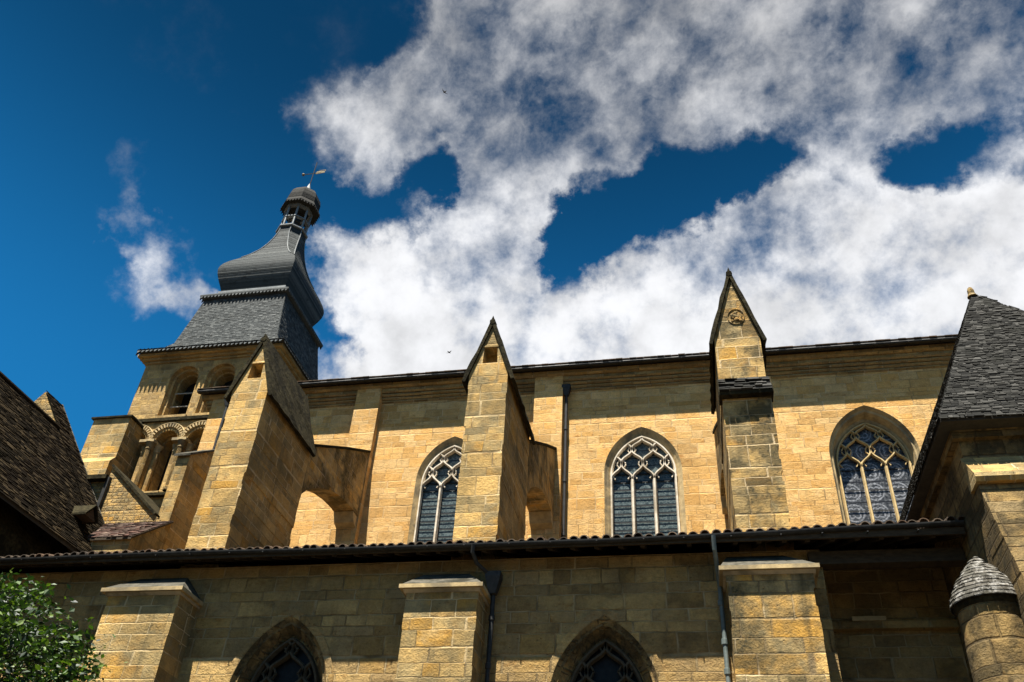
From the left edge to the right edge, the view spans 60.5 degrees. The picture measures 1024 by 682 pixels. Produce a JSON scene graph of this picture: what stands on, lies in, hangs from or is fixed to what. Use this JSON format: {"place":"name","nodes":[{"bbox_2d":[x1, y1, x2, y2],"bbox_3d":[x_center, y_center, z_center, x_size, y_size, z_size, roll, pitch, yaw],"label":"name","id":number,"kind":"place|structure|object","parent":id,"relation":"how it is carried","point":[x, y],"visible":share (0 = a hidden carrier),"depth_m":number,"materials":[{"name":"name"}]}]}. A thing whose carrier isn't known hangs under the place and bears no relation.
{"place":"outdoors","nodes":[
{"label":"outdoors","id":0,"kind":"place"},
{"bbox_2d":[0,0,1023,453],"label":"sky","id":1,"kind":"structure","parent":0,"point":[588,178],"materials":[{"name":"blue"}]},
{"label":"ground","id":2,"kind":"structure","parent":0,"visible":0},
{"bbox_2d":[0,371,104,573],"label":"stone roof house","id":3,"kind":"structure","parent":2,"relation":"on","point":[48,502],"depth_m":25.92,"materials":[{"name":"brown stone"}]},
{"bbox_2d":[0,568,125,681],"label":"leafy tree","id":4,"kind":"object","parent":2,"relation":"on","point":[49,657],"visible":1,"depth_m":12.63,"materials":[{"name":"green plant"}]},
{"bbox_2d":[68,521,173,553],"bbox_3d":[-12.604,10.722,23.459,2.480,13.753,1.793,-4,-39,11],"label":"lean to","id":5,"kind":"object","parent":2,"relation":"on","point":[121,537],"visible":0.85,"depth_m":26.68,"materials":[{"name":"red tile"}]},
{"bbox_2d":[86,464,160,523],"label":"rubble house","id":6,"kind":"structure","parent":2,"relation":"on","point":[121,496],"depth_m":29.02,"materials":[{"name":"stone"}]},
{"bbox_2d":[82,578,203,681],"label":"aisle buttress","id":7,"kind":"structure","parent":2,"relation":"on","point":[148,623],"depth_m":18.34,"materials":[{"name":"stone"}]},
{"bbox_2d":[159,449,214,549],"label":"pier","id":8,"kind":"structure","parent":2,"relation":"on","point":[181,500],"depth_m":29.43,"materials":[{"name":"beige stone"}]},
{"bbox_2d":[81,184,323,508],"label":"bell tower","id":9,"kind":"structure","parent":2,"relation":"on","point":[268,289],"depth_m":41.01,"materials":[{"name":"stone"}]},
{"bbox_2d":[153,364,200,417],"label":"belfry window","id":10,"kind":"structure","parent":9,"relation":"in","point":[176,399],"depth_m":40.44,"materials":[{"name":"beige stone"}]},
{"bbox_2d":[190,361,236,415],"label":"belfry window","id":11,"kind":"structure","parent":9,"relation":"in","point":[224,373],"depth_m":40.29,"materials":[{"name":"beige stone"}]},
{"bbox_2d":[302,162,325,183],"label":"weather vane","id":12,"kind":"object","parent":9,"relation":"on","point":[317,172],"visible":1,"depth_m":52.85,"materials":[{"name":"metal"}]},
{"bbox_2d":[180,333,370,568],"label":"flying buttress","id":13,"kind":"structure","parent":2,"relation":"on","point":[271,462],"depth_m":24.11,"materials":[{"name":"stone"}]},
{"bbox_2d":[394,574,490,681],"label":"aisle buttress","id":14,"kind":"structure","parent":2,"relation":"on","point":[443,630],"depth_m":17.04,"materials":[{"name":"stone"}]},
{"bbox_2d":[0,516,970,681],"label":"church aisle","id":15,"kind":"object","parent":2,"relation":"on","point":[637,607],"visible":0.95,"depth_m":17.94,"materials":[{"name":"beige stone"}]},
{"bbox_2d":[223,607,332,681],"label":"window","id":16,"kind":"structure","parent":15,"relation":"in","point":[288,651],"depth_m":18.40,"materials":[{"name":"beige stone"}]},
{"bbox_2d":[471,544,487,572],"bbox_3d":[-0.658,4.510,18.021,0.170,0.521,0.633,-26,-47,32],"label":"downpipe","id":17,"kind":"object","parent":15,"relation":"attached to","point":[478,564],"visible":1,"depth_m":17.95,"materials":[{"name":"metal"}]},
{"bbox_2d":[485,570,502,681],"bbox_3d":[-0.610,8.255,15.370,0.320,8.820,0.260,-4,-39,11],"label":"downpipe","id":18,"kind":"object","parent":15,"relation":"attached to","point":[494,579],"visible":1,"depth_m":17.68,"materials":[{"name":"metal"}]},
{"bbox_2d":[543,606,666,681],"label":"window","id":19,"kind":"structure","parent":15,"relation":"in","point":[603,651],"depth_m":17.12,"materials":[{"name":"beige stone"}]},
{"bbox_2d":[711,535,730,681],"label":"downpipe","id":20,"kind":"object","parent":15,"relation":"attached to","point":[724,643],"visible":0.97,"depth_m":16.77,"materials":[{"name":"metal"}]},
{"bbox_2d":[451,316,556,560],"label":"flying buttress","id":21,"kind":"structure","parent":2,"relation":"on","point":[507,472],"depth_m":22.34,"materials":[{"name":"stone"}]},
{"bbox_2d":[197,334,957,547],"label":"church nave","id":22,"kind":"structure","parent":2,"relation":"on","point":[852,420],"depth_m":30.63,"materials":[{"name":"beige stone"}]},
{"bbox_2d":[213,399,228,448],"bbox_3d":[-11.477,5.655,32.286,0.320,8.700,0.260,-4,-39,11],"label":"downpipe","id":23,"kind":"object","parent":22,"relation":"attached to","point":[222,421],"visible":0.03,"depth_m":34.15,"materials":[{"name":"metal"}]},
{"bbox_2d":[407,436,462,543],"bbox_3d":[-2.218,5.620,30.802,2.540,5.150,0.300,-4,-39,11],"label":"window","id":24,"kind":"structure","parent":22,"relation":"in","point":[432,518],"depth_m":31.17,"materials":[{"name":"glass"}]},
{"bbox_2d":[561,384,570,536],"bbox_3d":[1.815,4.556,30.216,0.320,7.350,0.260,-4,-39,11],"label":"downpipe","id":25,"kind":"object","parent":22,"relation":"attached to","point":[566,389],"visible":0.94,"depth_m":30.62,"materials":[{"name":"metal"}]},
{"bbox_2d":[604,427,686,536],"bbox_3d":[4.445,5.128,29.534,2.640,5.100,0.300,-4,-39,11],"label":"window","id":26,"kind":"structure","parent":22,"relation":"in","point":[644,488],"depth_m":29.78,"materials":[{"name":"glass"}]},
{"bbox_2d":[829,405,919,524],"bbox_3d":[11.856,4.522,28.386,2.800,5.460,0.630,-4,-39,11],"label":"window","id":27,"kind":"structure","parent":22,"relation":"in","point":[874,456],"depth_m":28.99,"materials":[{"name":"glass"}]},
{"bbox_2d":[709,268,793,551],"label":"flying buttress","id":28,"kind":"structure","parent":2,"relation":"on","point":[751,483],"depth_m":20.80,"materials":[{"name":"stone"}]},
{"bbox_2d":[719,555,829,681],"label":"aisle buttress","id":29,"kind":"structure","parent":2,"relation":"on","point":[775,626],"depth_m":15.91,"materials":[{"name":"stone"}]},
{"bbox_2d":[893,287,1023,681],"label":"side chapel","id":30,"kind":"structure","parent":2,"relation":"on","point":[969,466],"depth_m":16.63,"materials":[{"name":"stone"}]},
{"bbox_2d":[949,556,1023,681],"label":"stair turret","id":31,"kind":"object","parent":2,"relation":"on","point":[991,627],"visible":0.92,"depth_m":14.01,"materials":[{"name":"stone"}]}
]}

